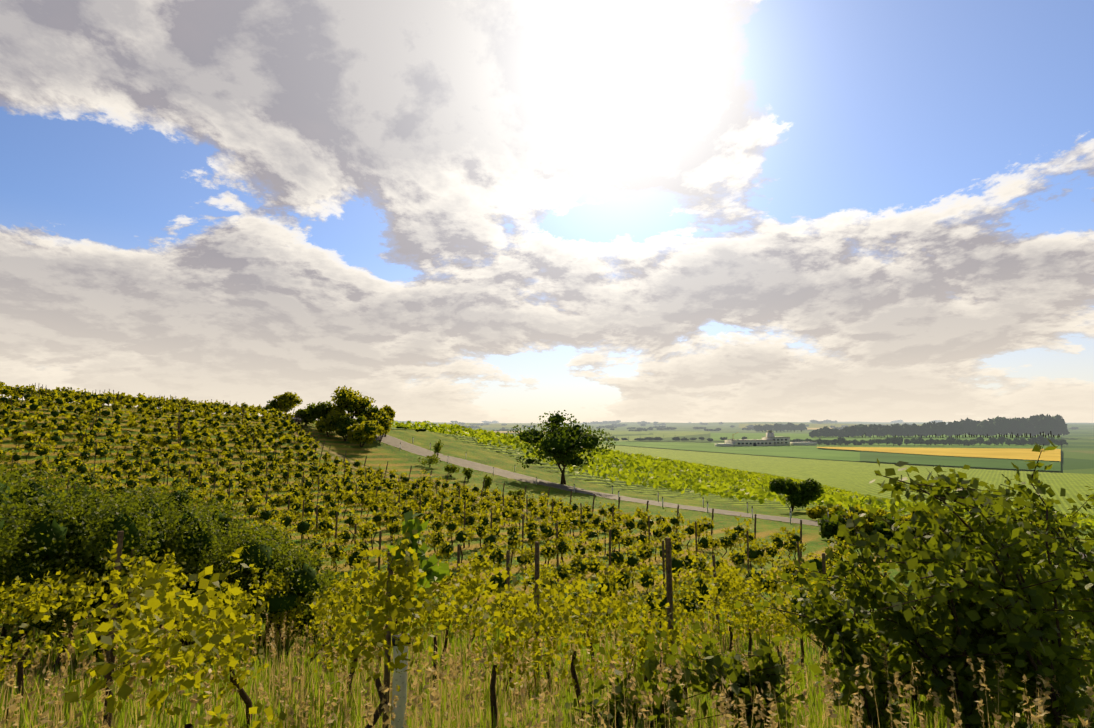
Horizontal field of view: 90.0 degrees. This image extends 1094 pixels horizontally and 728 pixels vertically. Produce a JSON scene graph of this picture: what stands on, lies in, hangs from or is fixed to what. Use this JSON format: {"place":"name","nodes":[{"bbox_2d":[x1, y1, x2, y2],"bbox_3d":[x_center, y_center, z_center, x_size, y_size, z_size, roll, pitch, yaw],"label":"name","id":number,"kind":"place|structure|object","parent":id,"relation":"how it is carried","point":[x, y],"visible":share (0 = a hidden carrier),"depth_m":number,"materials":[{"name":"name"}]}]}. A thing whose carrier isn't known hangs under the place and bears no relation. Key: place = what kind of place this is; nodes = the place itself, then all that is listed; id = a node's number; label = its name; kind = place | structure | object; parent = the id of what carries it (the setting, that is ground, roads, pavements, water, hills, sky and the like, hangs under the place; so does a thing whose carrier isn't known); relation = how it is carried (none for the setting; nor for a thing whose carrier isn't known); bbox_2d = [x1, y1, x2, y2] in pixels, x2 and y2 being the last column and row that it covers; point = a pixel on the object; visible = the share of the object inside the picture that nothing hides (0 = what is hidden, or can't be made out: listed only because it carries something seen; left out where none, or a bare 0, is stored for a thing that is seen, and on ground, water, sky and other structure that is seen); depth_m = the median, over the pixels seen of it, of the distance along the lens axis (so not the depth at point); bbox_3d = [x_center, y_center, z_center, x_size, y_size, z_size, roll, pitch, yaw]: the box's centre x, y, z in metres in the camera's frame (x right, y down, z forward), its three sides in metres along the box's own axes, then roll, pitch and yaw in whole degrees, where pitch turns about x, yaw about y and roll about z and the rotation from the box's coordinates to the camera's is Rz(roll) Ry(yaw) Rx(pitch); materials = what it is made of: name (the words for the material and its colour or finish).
{"place":"outdoors","nodes":[
{"label":"outdoors","id":0,"kind":"place"},
{"bbox_2d":[286,422,550,520],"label":"dirt track","id":1,"kind":"structure","parent":0,"point":[325,448],"depth_m":64.41,"materials":[{"name":"brown soil"}]},
{"bbox_2d":[284,415,300,423],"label":"car","id":2,"kind":"object","parent":1,"relation":"on","point":[294,418],"visible":0.38,"depth_m":80.24,"materials":[{"name":"grey paint"}]},
{"bbox_2d":[412,423,580,427],"bbox_3d":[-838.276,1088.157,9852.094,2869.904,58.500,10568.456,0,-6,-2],"label":"field hill","id":3,"kind":"structure","parent":0,"point":[508,425],"depth_m":6332.17,"materials":[{"name":"plant"}]},
{"bbox_2d":[0,400,1093,727],"bbox_3d":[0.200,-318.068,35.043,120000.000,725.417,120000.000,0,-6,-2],"label":"ground","id":4,"kind":"structure","parent":0,"point":[1074,478],"depth_m":65.56,"materials":[{"name":"green plant"}]},
{"bbox_2d":[0,479,369,631],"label":"shrub","id":5,"kind":"object","parent":4,"relation":"on","point":[57,530],"visible":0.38,"depth_m":9.95,"materials":[{"name":"green plant"}]},
{"bbox_2d":[382,536,438,727],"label":"sapling guard stake","id":6,"kind":"object","parent":4,"relation":"on","point":[399,679],"visible":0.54,"depth_m":4.33,"materials":[{"name":"plastic"}]},
{"bbox_2d":[387,510,449,592],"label":"sapling leaves","id":7,"kind":"object","parent":6,"relation":"attached to","point":[437,573],"visible":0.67,"depth_m":4.38,"materials":[{"name":"green plant"}]},
{"bbox_2d":[1,383,886,692],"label":"vineyard posts","id":8,"kind":"object","parent":4,"relation":"on","point":[665,549],"visible":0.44,"depth_m":22.38,"materials":[{"name":"brown wood"}]},
{"bbox_2d":[0,381,891,727],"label":"vineyard","id":9,"kind":"object","parent":4,"relation":"on","point":[156,601],"depth_m":8.08,"materials":[{"name":"green plant"}]},
{"bbox_2d":[0,387,881,623],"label":"grapevines","id":10,"kind":"object","parent":9,"relation":"attached to","point":[275,602],"visible":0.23,"depth_m":34.66,"materials":[{"name":"green plant"}]},
{"bbox_2d":[464,431,522,432],"bbox_3d":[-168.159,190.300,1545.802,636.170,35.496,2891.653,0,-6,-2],"label":"tan field","id":11,"kind":"structure","parent":4,"relation":"on","point":[505,431],"depth_m":2861.50,"materials":[{"name":"beige plant"}]},
{"bbox_2d":[0,438,1093,727],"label":"shrub","id":12,"kind":"object","parent":4,"relation":"on","point":[846,628],"depth_m":4.61,"materials":[{"name":"green plant"}]},
{"bbox_2d":[0,593,1093,727],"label":"grass","id":13,"kind":"structure","parent":4,"relation":"on","point":[326,689],"depth_m":5.87,"materials":[{"name":"plant"}]},
{"bbox_2d":[400,437,828,523],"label":"posts","id":14,"kind":"object","parent":4,"relation":"on","point":[658,495],"visible":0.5,"depth_m":58.70,"materials":[{"name":"white"}]},
{"bbox_2d":[267,385,1061,547],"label":"trees","id":15,"kind":"object","parent":4,"relation":"on","point":[556,445],"visible":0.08,"depth_m":73.52,"materials":[{"name":"green plant"}]},
{"bbox_2d":[394,414,1078,445],"bbox_3d":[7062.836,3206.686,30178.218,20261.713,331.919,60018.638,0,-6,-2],"label":"distant trees","id":16,"kind":"object","parent":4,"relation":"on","point":[1023,427],"visible":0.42,"depth_m":1643.06,"materials":[{"name":"green plant"}]},
{"bbox_2d":[391,420,1093,529],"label":"vineyard","id":17,"kind":"object","parent":4,"relation":"on","point":[754,486],"visible":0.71,"depth_m":107.20,"materials":[{"name":"green plant"}]},
{"bbox_2d":[715,430,816,446],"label":"buildings","id":18,"kind":"structure","parent":4,"relation":"on","point":[769,439],"depth_m":1057.92,"materials":[{"name":"white"}]},
{"bbox_2d":[0,0,1093,422],"label":"sky","id":19,"kind":"structure","parent":0,"point":[466,211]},
{"bbox_2d":[391,427,709,442],"bbox_3d":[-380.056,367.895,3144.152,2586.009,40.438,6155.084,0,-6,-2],"label":"pale field","id":20,"kind":"structure","parent":0,"point":[666,434],"depth_m":2395.83,"materials":[{"name":"plant"}]},
{"bbox_2d":[613,433,709,441],"bbox_3d":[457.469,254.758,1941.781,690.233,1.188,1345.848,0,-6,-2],"label":"dark field","id":21,"kind":"structure","parent":0,"point":[706,436],"depth_m":1691.86,"materials":[{"name":"green plant"}]},
{"bbox_2d":[376,435,1093,559],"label":"road","id":22,"kind":"structure","parent":0,"point":[396,442],"depth_m":71.77,"materials":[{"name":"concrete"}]},
{"bbox_2d":[739,424,921,427],"bbox_3d":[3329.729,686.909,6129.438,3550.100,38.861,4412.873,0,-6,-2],"label":"field hill","id":23,"kind":"structure","parent":0,"point":[809,426],"depth_m":5784.91,"materials":[{"name":"plant"}]},
{"bbox_2d":[603,441,1060,471],"bbox_3d":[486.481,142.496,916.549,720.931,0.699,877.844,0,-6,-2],"label":"green field","id":24,"kind":"structure","parent":0,"point":[811,451],"depth_m":900.22,"materials":[{"name":"green plant"}]},
{"bbox_2d":[710,433,1060,448],"bbox_3d":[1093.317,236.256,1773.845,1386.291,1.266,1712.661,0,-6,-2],"label":"green field","id":25,"kind":"structure","parent":0,"point":[736,436],"depth_m":1574.90,"materials":[{"name":"green plant"}]},
{"bbox_2d":[817,447,1060,460],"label":"yellow field","id":26,"kind":"structure","parent":0,"point":[1027,454],"depth_m":769.30,"materials":[{"name":"yellow plant"}]},
{"bbox_2d":[860,451,1060,470],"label":"dark field","id":27,"kind":"structure","parent":0,"point":[939,460],"depth_m":615.92,"materials":[{"name":"green plant"}]}
]}

